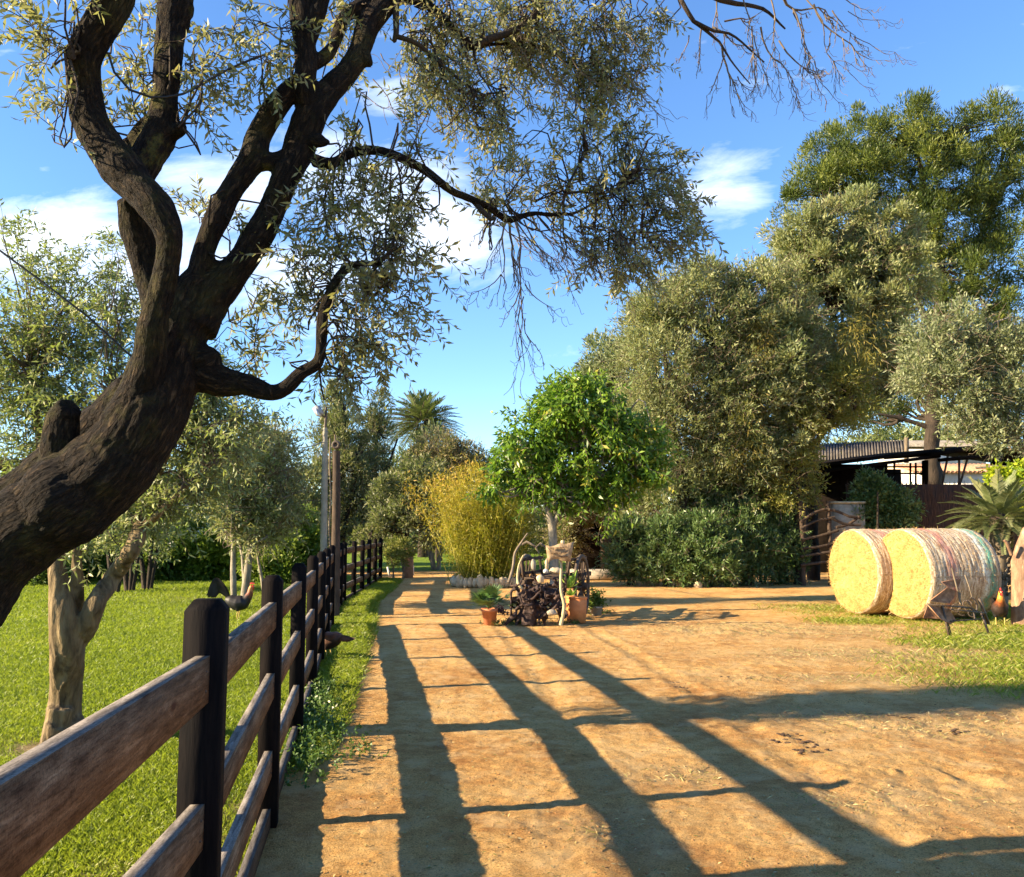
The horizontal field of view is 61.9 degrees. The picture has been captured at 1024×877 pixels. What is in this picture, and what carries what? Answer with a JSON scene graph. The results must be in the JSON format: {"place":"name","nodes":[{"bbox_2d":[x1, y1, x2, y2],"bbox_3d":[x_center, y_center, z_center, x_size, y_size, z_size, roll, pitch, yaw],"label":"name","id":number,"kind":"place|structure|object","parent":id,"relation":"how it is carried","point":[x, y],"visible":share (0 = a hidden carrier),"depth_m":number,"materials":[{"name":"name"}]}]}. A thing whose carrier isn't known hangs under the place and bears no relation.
{"place":"outdoors","nodes":[
{"label":"outdoors","id":0,"kind":"place"},
{"bbox_2d":[0,250,131,356],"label":"stay wire","id":1,"kind":"object","parent":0,"point":[69,302],"visible":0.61,"depth_m":4.33,"materials":[{"name":"black metal"}]},
{"bbox_2d":[328,438,330,545],"bbox_3d":[-3.491,1.069,16.379,0.090,2.152,0.040,0,-6,0],"label":"wooden pole","id":2,"kind":"object","parent":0,"point":[330,490],"visible":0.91,"depth_m":16.38,"materials":[{"name":"wood"}]},
{"bbox_2d":[288,577,402,774],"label":"verge grass","id":3,"kind":"structure","parent":0,"point":[356,619],"depth_m":10.44,"materials":[{"name":"green plant"}]},
{"bbox_2d":[0,532,791,876],"bbox_3d":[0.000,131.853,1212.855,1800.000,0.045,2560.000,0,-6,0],"label":"lawn","id":4,"kind":"structure","parent":0,"point":[420,564],"depth_m":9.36,"materials":[{"name":"green plant"}]},
{"bbox_2d":[27,548,90,585],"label":"hedge shrub","id":5,"kind":"object","parent":4,"relation":"on","point":[42,577],"visible":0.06,"depth_m":24.27,"materials":[{"name":"green plant"}]},
{"bbox_2d":[66,534,122,580],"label":"hedge shrub","id":6,"kind":"object","parent":4,"relation":"on","point":[101,561],"visible":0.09,"depth_m":25.92,"materials":[{"name":"green plant"}]},
{"bbox_2d":[86,521,143,592],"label":"grove tree","id":7,"kind":"object","parent":4,"relation":"on","point":[109,562],"depth_m":21.26,"materials":[{"name":"green plant"}]},
{"bbox_2d":[91,471,165,590],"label":"grove tree","id":8,"kind":"object","parent":4,"relation":"on","point":[129,581],"visible":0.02,"depth_m":21.70,"materials":[{"name":"green plant"}]},
{"bbox_2d":[103,453,182,589],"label":"grove tree","id":9,"kind":"object","parent":4,"relation":"on","point":[147,583],"visible":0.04,"depth_m":22.24,"materials":[{"name":"green plant"}]},
{"bbox_2d":[0,198,295,743],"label":"lawn olive tree","id":10,"kind":"object","parent":4,"relation":"on","point":[74,618],"visible":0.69,"depth_m":6.38,"materials":[{"name":"green plant"}]},
{"bbox_2d":[128,504,206,580],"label":"hedge shrub","id":11,"kind":"object","parent":4,"relation":"on","point":[167,570],"visible":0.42,"depth_m":26.31,"materials":[{"name":"green plant"}]},
{"bbox_2d":[172,518,243,580],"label":"hedge shrub","id":12,"kind":"object","parent":4,"relation":"on","point":[215,562],"visible":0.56,"depth_m":26.47,"materials":[{"name":"green plant"}]},
{"bbox_2d":[207,578,255,618],"bbox_3d":[-4.936,2.817,15.027,0.831,0.726,0.266,0,-6,0],"label":"rooster","id":13,"kind":"object","parent":4,"relation":"on","point":[217,586],"visible":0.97,"depth_m":14.96},
{"bbox_2d":[190,432,277,594],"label":"olive tree","id":14,"kind":"object","parent":4,"relation":"on","point":[233,580],"visible":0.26,"depth_m":16.50,"materials":[{"name":"green plant"}]},
{"bbox_2d":[207,408,320,606],"bbox_3d":[-4.957,1.369,17.259,2.436,4.176,3.059,0,-6,0],"label":"olive tree","id":15,"kind":"object","parent":4,"relation":"on","point":[283,492],"visible":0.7,"depth_m":16.91,"materials":[{"name":"green plant"}]},
{"bbox_2d":[246,517,299,587],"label":"olive tree","id":16,"kind":"object","parent":4,"relation":"on","point":[259,564],"visible":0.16,"depth_m":17.40,"materials":[{"name":"green plant"}]},
{"bbox_2d":[236,521,318,584],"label":"hedge shrub","id":17,"kind":"object","parent":4,"relation":"on","point":[286,561],"visible":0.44,"depth_m":24.50,"materials":[{"name":"green plant"}]},
{"bbox_2d":[272,501,328,566],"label":"hedge shrub","id":18,"kind":"object","parent":4,"relation":"on","point":[314,538],"visible":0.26,"depth_m":25.62,"materials":[{"name":"green plant"}]},
{"bbox_2d":[312,405,327,550],"bbox_3d":[-3.882,1.357,17.187,0.239,4.075,0.398,-5,-8,40],"label":"floodlight pole","id":19,"kind":"object","parent":4,"relation":"on","point":[318,411],"visible":0.67,"depth_m":17.26,"materials":[{"name":"metal"}]},
{"bbox_2d":[290,459,351,547],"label":"background olive tree","id":20,"kind":"object","parent":4,"relation":"on","point":[317,496],"visible":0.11,"depth_m":32.27,"materials":[{"name":"green plant"}]},
{"bbox_2d":[331,434,340,615],"bbox_3d":[-3.140,1.551,15.209,0.195,3.267,0.191,0,-6,0],"label":"timber gate pole","id":21,"kind":"object","parent":4,"relation":"on","point":[335,537],"visible":0.88,"depth_m":15.18,"materials":[{"name":"brown wood"}]},
{"bbox_2d":[297,377,387,546],"bbox_3d":[-6.817,1.458,34.007,3.915,8.304,4.188,0,-6,0],"label":"tall tree","id":22,"kind":"object","parent":4,"relation":"on","point":[338,424],"visible":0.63,"depth_m":33.53,"materials":[{"name":"green plant"}]},
{"bbox_2d":[340,538,382,606],"bbox_3d":[-3.751,3.197,21.146,0.298,1.359,11.392,1,-6,-5],"label":"timber fence","id":23,"kind":"object","parent":4,"relation":"on","point":[354,564],"visible":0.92,"depth_m":21.06,"materials":[{"name":"wood"}]},
{"bbox_2d":[346,384,411,567],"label":"tall tree","id":24,"kind":"object","parent":4,"relation":"on","point":[380,422],"visible":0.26,"depth_m":35.72,"materials":[{"name":"green plant"}]},
{"bbox_2d":[380,388,464,556],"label":"date palm","id":25,"kind":"object","parent":4,"relation":"on","point":[423,408],"visible":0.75,"depth_m":49.67,"materials":[{"name":"green plant"}]},
{"bbox_2d":[397,422,490,569],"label":"tree","id":26,"kind":"object","parent":4,"relation":"on","point":[447,448],"visible":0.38,"depth_m":33.58,"materials":[{"name":"green plant"}]},
{"bbox_2d":[93,494,794,563],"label":"wood","id":27,"kind":"object","parent":4,"relation":"on","point":[540,548],"visible":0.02,"depth_m":39.79,"materials":[{"name":"green plant"}]},
{"bbox_2d":[386,417,526,560],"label":"dark evergreen","id":28,"kind":"object","parent":4,"relation":"on","point":[400,451],"visible":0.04,"depth_m":43.36,"materials":[{"name":"green plant"}]},
{"bbox_2d":[0,0,917,626],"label":"leaning olive tree","id":29,"kind":"object","parent":4,"relation":"on","point":[76,478],"visible":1,"depth_m":3.48,"materials":[{"name":"green plant"}]},
{"bbox_2d":[108,44,292,98],"bbox_3d":[-1.206,-1.471,3.352,0.691,0.388,0.047,4,-7,-31],"label":"hanging cable","id":30,"kind":"object","parent":29,"relation":"hanging from","point":[174,95],"visible":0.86,"depth_m":3.26,"materials":[{"name":"black plastic"}]},
{"bbox_2d":[570,325,667,567],"bbox_3d":[4.311,0.414,33.236,4.240,9.726,5.336,0,-6,0],"label":"wild olive tree","id":31,"kind":"object","parent":4,"relation":"on","point":[596,357],"visible":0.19,"depth_m":32.58,"materials":[{"name":"green plant"}]},
{"bbox_2d":[769,83,1023,483],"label":"stone pine","id":32,"kind":"object","parent":4,"relation":"on","point":[938,152],"visible":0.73,"depth_m":37.88,"materials":[{"name":"green plant"}]},
{"bbox_2d":[0,0,1023,530],"label":"sky","id":33,"kind":"structure","parent":0,"point":[959,48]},
{"bbox_2d":[255,571,1023,876],"bbox_3d":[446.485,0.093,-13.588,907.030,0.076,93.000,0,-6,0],"label":"ground","id":34,"kind":"structure","parent":0,"point":[422,613],"depth_m":5.99,"materials":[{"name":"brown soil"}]},
{"bbox_2d":[0,545,334,876],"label":"timber fence","id":35,"kind":"object","parent":34,"relation":"on","point":[57,788],"visible":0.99,"depth_m":2.57,"materials":[{"name":"wood"}]},
{"bbox_2d":[280,672,388,788],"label":"weeds","id":36,"kind":"object","parent":34,"relation":"on","point":[323,703],"visible":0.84,"depth_m":6.18,"materials":[{"name":"green plant"}]},
{"bbox_2d":[325,632,354,654],"bbox_3d":[-2.212,2.506,10.348,0.656,0.329,0.205,-2,-6,18],"label":"hen","id":37,"kind":"object","parent":34,"relation":"on","point":[333,639],"visible":0.52,"depth_m":10.27,"materials":[{"name":"brown"}]},
{"bbox_2d":[383,533,403,577],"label":"border shrub","id":38,"kind":"object","parent":34,"relation":"on","point":[387,552],"visible":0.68,"depth_m":27.83,"materials":[{"name":"green plant"}]},
{"bbox_2d":[348,450,453,564],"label":"arching tree","id":39,"kind":"object","parent":34,"relation":"on","point":[401,520],"visible":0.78,"depth_m":30.34,"materials":[{"name":"green plant"}]},
{"bbox_2d":[390,534,418,578],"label":"border shrub","id":40,"kind":"object","parent":34,"relation":"on","point":[399,543],"visible":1,"depth_m":27.30,"materials":[{"name":"green plant"}]},
{"bbox_2d":[404,546,413,577],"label":"brick pillar","id":41,"kind":"structure","parent":34,"relation":"on","point":[408,572],"depth_m":27.74,"materials":[{"name":"stone"}]},
{"bbox_2d":[450,574,522,587],"bbox_3d":[-0.701,3.953,23.725,2.063,0.444,1.588,0,-6,0],"label":"stone ring","id":42,"kind":"object","parent":34,"relation":"on","point":[481,581],"visible":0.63,"depth_m":23.07,"materials":[{"name":"stone"}]},
{"bbox_2d":[397,450,544,586],"bbox_3d":[-0.967,2.291,23.929,4.462,3.936,4.572,0,-6,0],"label":"bamboo clump","id":43,"kind":"object","parent":42,"relation":"in","point":[487,545],"visible":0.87,"depth_m":23.37,"materials":[{"name":"yellow plant"}]},
{"bbox_2d":[465,583,517,624],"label":"potted palm","id":44,"kind":"object","parent":34,"relation":"on","point":[487,595],"visible":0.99,"depth_m":14.01,"materials":[{"name":"plant"}]},
{"bbox_2d":[479,618,520,625],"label":"weeds","id":45,"kind":"object","parent":34,"relation":"on","point":[498,623],"visible":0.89,"depth_m":14.04,"materials":[{"name":"green plant"}]},
{"bbox_2d":[504,576,567,626],"bbox_3d":[0.388,2.677,14.067,1.039,0.808,0.596,0,-6,0],"label":"gnarled root pile","id":46,"kind":"object","parent":34,"relation":"on","point":[532,609],"visible":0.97,"depth_m":13.96,"materials":[{"name":"brown wood"}]},
{"bbox_2d":[507,533,527,583],"bbox_3d":[0.066,2.043,14.610,0.419,0.853,0.157,4,-7,-34],"label":"bent pole","id":47,"kind":"object","parent":46,"relation":"on","point":[513,563],"visible":1,"depth_m":14.59,"materials":[{"name":"brown wood"}]},
{"bbox_2d":[516,555,523,587],"bbox_3d":[0.136,2.225,14.188,0.128,0.562,0.148,0,-6,0],"label":"curved stick","id":48,"kind":"object","parent":46,"relation":"on","point":[517,580],"visible":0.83,"depth_m":14.20,"materials":[{"name":"beige wood"}]},
{"bbox_2d":[536,574,543,582],"bbox_3d":[0.461,2.299,13.983,0.119,0.146,0.105,3,-7,-24],"label":"display stone","id":49,"kind":"object","parent":46,"relation":"on","point":[540,578],"visible":1,"depth_m":13.95,"materials":[{"name":"stone"}]},
{"bbox_2d":[547,609,557,614],"bbox_3d":[0.647,2.799,13.729,0.182,0.102,0.107,0,-6,0],"label":"display stone","id":50,"kind":"object","parent":46,"relation":"on","point":[551,612],"visible":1,"depth_m":13.70,"materials":[{"name":"white stone"}]},
{"bbox_2d":[516,554,590,613],"bbox_3d":[0.858,2.665,15.537,1.199,1.130,2.252,-2,-6,17],"label":"old cart","id":51,"kind":"object","parent":34,"relation":"on","point":[582,586],"visible":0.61,"depth_m":15.08,"materials":[{"name":"brown wood"}]},
{"bbox_2d":[531,559,535,570],"bbox_3d":[0.363,2.136,14.409,0.092,0.211,0.084,0,-6,0],"label":"display stone","id":52,"kind":"object","parent":51,"relation":"on","point":[533,564],"visible":1,"depth_m":14.38,"materials":[{"name":"stone"}]},
{"bbox_2d":[522,541,545,552],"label":"twisted branch","id":53,"kind":"object","parent":51,"relation":"on","point":[529,543],"visible":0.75,"depth_m":14.77,"materials":[{"name":"grey wood"}]},
{"bbox_2d":[544,558,548,569],"bbox_3d":[0.582,2.128,14.353,0.072,0.226,0.076,0,-6,0],"label":"display stone","id":54,"kind":"object","parent":51,"relation":"on","point":[546,566],"visible":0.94,"depth_m":14.33,"materials":[{"name":"stone"}]},
{"bbox_2d":[549,567,559,573],"bbox_3d":[0.732,2.215,14.298,0.214,0.109,0.120,0,-6,0],"label":"display stone","id":55,"kind":"object","parent":51,"relation":"on","point":[552,570],"visible":0.91,"depth_m":14.26,"materials":[{"name":"stone"}]},
{"bbox_2d":[546,542,573,625],"bbox_3d":[0.773,2.336,13.758,0.461,1.346,0.180,0,-6,0],"label":"wooden sign","id":56,"kind":"object","parent":34,"relation":"on","point":[561,552],"visible":1,"depth_m":13.76,"materials":[{"name":"beige wood"}]},
{"bbox_2d":[550,619,579,623],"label":"weeds","id":57,"kind":"object","parent":34,"relation":"on","point":[577,621],"visible":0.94,"depth_m":14.23,"materials":[{"name":"green plant"}]},
{"bbox_2d":[557,570,586,622],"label":"potted agave","id":58,"kind":"object","parent":34,"relation":"on","point":[576,607],"visible":0.77,"depth_m":14.34,"materials":[{"name":"orange ceramic"}]},
{"bbox_2d":[461,365,688,603],"bbox_3d":[1.316,0.951,18.308,4.847,5.165,2.715,0,-6,0],"label":"broadleaf tree","id":59,"kind":"object","parent":34,"relation":"on","point":[539,468],"visible":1,"depth_m":18.03,"materials":[{"name":"green plant"}]},
{"bbox_2d":[535,497,641,572],"bbox_3d":[2.850,2.923,29.144,4.226,3.563,3.195,0,-6,0],"label":"dusty shrub","id":60,"kind":"object","parent":34,"relation":"on","point":[569,534],"visible":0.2,"depth_m":28.74,"materials":[{"name":"green plant"}]},
{"bbox_2d":[570,518,613,568],"bbox_3d":[3.110,3.713,30.352,2.000,2.200,1.250,0,-6,0],"label":"garden hut","id":61,"kind":"object","parent":34,"relation":"on","point":[594,549],"visible":0.07,"depth_m":29.76,"materials":[{"name":"wood"}]},
{"bbox_2d":[600,529,610,568],"bbox_3d":[3.260,3.898,29.734,0.350,1.500,0.060,0,-6,0],"label":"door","id":62,"kind":"structure","parent":61,"relation":"in","point":[604,539],"depth_m":29.73,"materials":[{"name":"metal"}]},
{"bbox_2d":[585,585,610,615],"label":"potted shrub","id":63,"kind":"object","parent":34,"relation":"on","point":[595,603],"visible":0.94,"depth_m":15.61,"materials":[{"name":"green plant"}]},
{"bbox_2d":[570,569,626,579],"bbox_3d":[2.779,4.246,26.699,1.900,0.300,0.600,0,-6,0],"label":"stone step","id":64,"kind":"object","parent":34,"relation":"on","point":[594,573],"visible":0.37,"depth_m":26.40,"materials":[{"name":"beige stone"}]},
{"bbox_2d":[587,608,614,613],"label":"weeds","id":65,"kind":"object","parent":34,"relation":"on","point":[603,612],"visible":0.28,"depth_m":15.99,"materials":[{"name":"green plant"}]},
{"bbox_2d":[590,509,658,585],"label":"oleander bush","id":66,"kind":"object","parent":34,"relation":"on","point":[620,548],"visible":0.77,"depth_m":24.01,"materials":[{"name":"green plant"}]},
{"bbox_2d":[299,633,1023,876],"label":"leaf litter","id":67,"kind":"object","parent":34,"relation":"on","point":[686,771],"visible":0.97,"depth_m":5.42,"materials":[{"name":"brown plant"}]},
{"bbox_2d":[627,503,703,586],"bbox_3d":[4.303,3.072,23.980,2.576,2.898,2.461,0,-6,0],"label":"oleander bush","id":68,"kind":"object","parent":34,"relation":"on","point":[662,527],"visible":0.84,"depth_m":23.57,"materials":[{"name":"green plant"}]},
{"bbox_2d":[591,244,780,584],"bbox_3d":[5.234,-0.769,25.141,5.714,10.061,5.486,0,-6,0],"label":"wild olive tree","id":69,"kind":"object","parent":34,"relation":"on","point":[668,391],"visible":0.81,"depth_m":24.34,"materials":[{"name":"green plant"}]},
{"bbox_2d":[693,581,702,587],"bbox_3d":[5.046,3.987,23.123,0.269,0.231,0.196,0,-6,0],"label":"edging stone","id":70,"kind":"object","parent":34,"relation":"on","point":[696,585],"visible":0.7,"depth_m":23.07,"materials":[{"name":"stone"}]},
{"bbox_2d":[652,495,761,587],"bbox_3d":[5.489,3.249,23.727,2.814,3.343,3.195,-4,-7,30],"label":"oleander bush","id":71,"kind":"object","parent":34,"relation":"on","point":[709,544],"visible":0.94,"depth_m":23.24,"materials":[{"name":"green plant"}]},
{"bbox_2d":[672,469,752,582],"bbox_3d":[5.837,2.373,25.212,2.863,3.808,2.627,5,-8,-40],"label":"oleander bush","id":72,"kind":"object","parent":34,"relation":"on","point":[715,507],"visible":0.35,"depth_m":24.70,"materials":[{"name":"green plant"}]},
{"bbox_2d":[705,482,796,586],"bbox_3d":[6.723,2.931,24.457,2.899,3.631,2.844,0,-6,0],"label":"oleander bush","id":73,"kind":"object","parent":34,"relation":"on","point":[750,529],"visible":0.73,"depth_m":23.96,"materials":[{"name":"green plant"}]},
{"bbox_2d":[676,245,844,583],"bbox_3d":[7.357,-0.781,25.368,5.037,10.100,5.131,0,-6,0],"label":"wild olive tree","id":74,"kind":"object","parent":34,"relation":"on","point":[790,317],"visible":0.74,"depth_m":24.32,"materials":[{"name":"green plant"}]},
{"bbox_2d":[719,382,775,475],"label":"dry creeper","id":75,"kind":"object","parent":74,"relation":"attached to","point":[743,452],"visible":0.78,"depth_m":23.91,"materials":[{"name":"green plant"}]},
{"bbox_2d":[733,302,785,381],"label":"dry creeper","id":76,"kind":"object","parent":74,"relation":"attached to","point":[760,320],"visible":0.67,"depth_m":24.15,"materials":[{"name":"green plant"}]},
{"bbox_2d":[747,488,779,581],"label":"oleander bush","id":77,"kind":"object","parent":34,"relation":"on","point":[762,511],"visible":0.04,"depth_m":25.20,"materials":[{"name":"green plant"}]},
{"bbox_2d":[752,486,812,585],"bbox_3d":[7.732,3.086,24.790,2.105,3.501,2.232,0,-6,0],"label":"oleander bush","id":78,"kind":"object","parent":34,"relation":"on","point":[785,525],"visible":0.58,"depth_m":24.32,"materials":[{"name":"green plant"}]},
{"bbox_2d":[670,676,969,753],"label":"soil clods","id":79,"kind":"object","parent":34,"relation":"on","point":[801,751],"visible":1,"depth_m":6.33,"materials":[{"name":"brown soil"}]},
{"bbox_2d":[748,345,894,584],"bbox_3d":[8.845,0.700,24.765,4.148,7.032,3.021,0,-6,0],"label":"wild olive tree","id":80,"kind":"object","parent":34,"relation":"on","point":[839,384],"visible":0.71,"depth_m":24.45,"materials":[{"name":"green plant"}]},
{"bbox_2d":[823,300,894,386],"bbox_3d":[9.975,-2.752,24.375,2.012,2.748,1.832,0,-6,0],"label":"dry creeper","id":81,"kind":"object","parent":80,"relation":"attached to","point":[847,343],"visible":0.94,"depth_m":24.26,"materials":[{"name":"green plant"}]},
{"bbox_2d":[798,501,860,585],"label":"rustic branch gate","id":82,"kind":"structure","parent":34,"relation":"on","point":[828,518],"depth_m":24.05,"materials":[{"name":"brown wood"}]},
{"bbox_2d":[830,501,865,541],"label":"stone gate pillar","id":83,"kind":"structure","parent":34,"relation":"on","point":[846,507],"depth_m":24.76,"materials":[{"name":"stone"}]},
{"bbox_2d":[753,174,965,580],"bbox_3d":[11.222,-1.965,27.607,6.515,12.944,5.494,0,-6,0],"label":"wild olive tree","id":84,"kind":"object","parent":34,"relation":"on","point":[852,258],"visible":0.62,"depth_m":26.67,"materials":[{"name":"green plant"}]},
{"bbox_2d":[817,437,908,483],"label":"grey roofed shed","id":85,"kind":"structure","parent":34,"relation":"on","point":[832,451],"depth_m":32.52,"materials":[{"name":"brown metal"}]},
{"bbox_2d":[801,449,940,572],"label":"open shed","id":86,"kind":"structure","parent":34,"relation":"on","point":[841,472],"depth_m":31.47,"materials":[{"name":"brown wood"}]},
{"bbox_2d":[826,527,929,613],"bbox_3d":[6.939,2.492,15.992,1.456,1.702,1.693,1,-6,-12],"label":"hay bale","id":87,"kind":"object","parent":34,"relation":"on","point":[860,571],"visible":0.66,"depth_m":15.60,"materials":[{"name":"plant"}]},
{"bbox_2d":[843,464,927,528],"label":"climbing shrub","id":88,"kind":"object","parent":34,"relation":"on","point":[897,510],"visible":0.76,"depth_m":24.84,"materials":[{"name":"green plant"}]},
{"bbox_2d":[846,479,1023,582],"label":"heather screen","id":89,"kind":"object","parent":34,"relation":"on","point":[930,495],"visible":0.12,"depth_m":25.46,"materials":[{"name":"plant"}]},
{"bbox_2d":[883,526,1002,619],"bbox_3d":[7.475,2.401,15.123,1.515,1.713,1.696,1,-6,-12],"label":"hay bale","id":90,"kind":"object","parent":34,"relation":"on","point":[924,561],"visible":0.81,"depth_m":14.54,"materials":[{"name":"plant"}]},
{"bbox_2d":[878,286,1023,468],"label":"silver olive tree","id":91,"kind":"object","parent":34,"relation":"on","point":[943,367],"visible":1,"depth_m":20.39,"materials":[{"name":"grey plant"}]},
{"bbox_2d":[884,445,1022,483],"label":"lean to roof","id":92,"kind":"object","parent":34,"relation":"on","point":[958,454],"visible":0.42,"depth_m":27.24,"materials":[{"name":"metal"}]},
{"bbox_2d":[923,568,989,634],"bbox_3d":[6.545,2.438,12.723,1.248,1.031,0.406,3,-7,-23],"label":"rusty plough","id":93,"kind":"object","parent":34,"relation":"on","point":[942,612],"visible":0.98,"depth_m":12.56,"materials":[{"name":"metal"}]},
{"bbox_2d":[937,469,1023,607],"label":"cycad","id":94,"kind":"object","parent":34,"relation":"on","point":[999,502],"visible":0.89,"depth_m":16.88,"materials":[{"name":"green plant"}]},
{"bbox_2d":[991,588,1007,625],"bbox_3d":[7.990,2.751,14.015,0.245,0.629,0.680,-2,-6,17],"label":"rooster","id":95,"kind":"object","parent":34,"relation":"on","point":[999,606],"visible":0.95,"depth_m":13.82},
{"bbox_2d":[981,458,1023,515],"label":"yellow shrub","id":96,"kind":"object","parent":34,"relation":"on","point":[1005,472],"visible":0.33,"depth_m":19.90,"materials":[{"name":"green plant"}]},
{"bbox_2d":[1003,527,1023,625],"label":"log stump","id":97,"kind":"object","parent":34,"relation":"on","point":[1017,586],"visible":0.96,"depth_m":13.98,"materials":[{"name":"beige wood"}]},
{"bbox_2d":[564,621,1021,851],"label":"dry grass","id":98,"kind":"structure","parent":0,"point":[788,650],"depth_m":7.26,"materials":[{"name":"beige plant"}]},
{"bbox_2d":[748,602,1023,699],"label":"yard grass","id":99,"kind":"structure","parent":0,"point":[996,639],"depth_m":11.44,"materials":[{"name":"green plant"}]},
{"bbox_2d":[822,395,1000,463],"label":"treetops","id":100,"kind":"object","parent":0,"point":[905,432],"visible":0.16,"depth_m":93.18,"materials":[{"name":"green plant"}]},
{"bbox_2d":[879,449,989,484],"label":"white house","id":101,"kind":"structure","parent":0,"point":[951,475],"depth_m":44.30,"materials":[{"name":"ceramic"}]},
{"bbox_2d":[878,440,985,472],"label":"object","id":102,"kind":"structure","parent":101,"relation":"on","point":[916,444],"depth_m":50.37,"materials":[{"name":"stone"}]}
]}

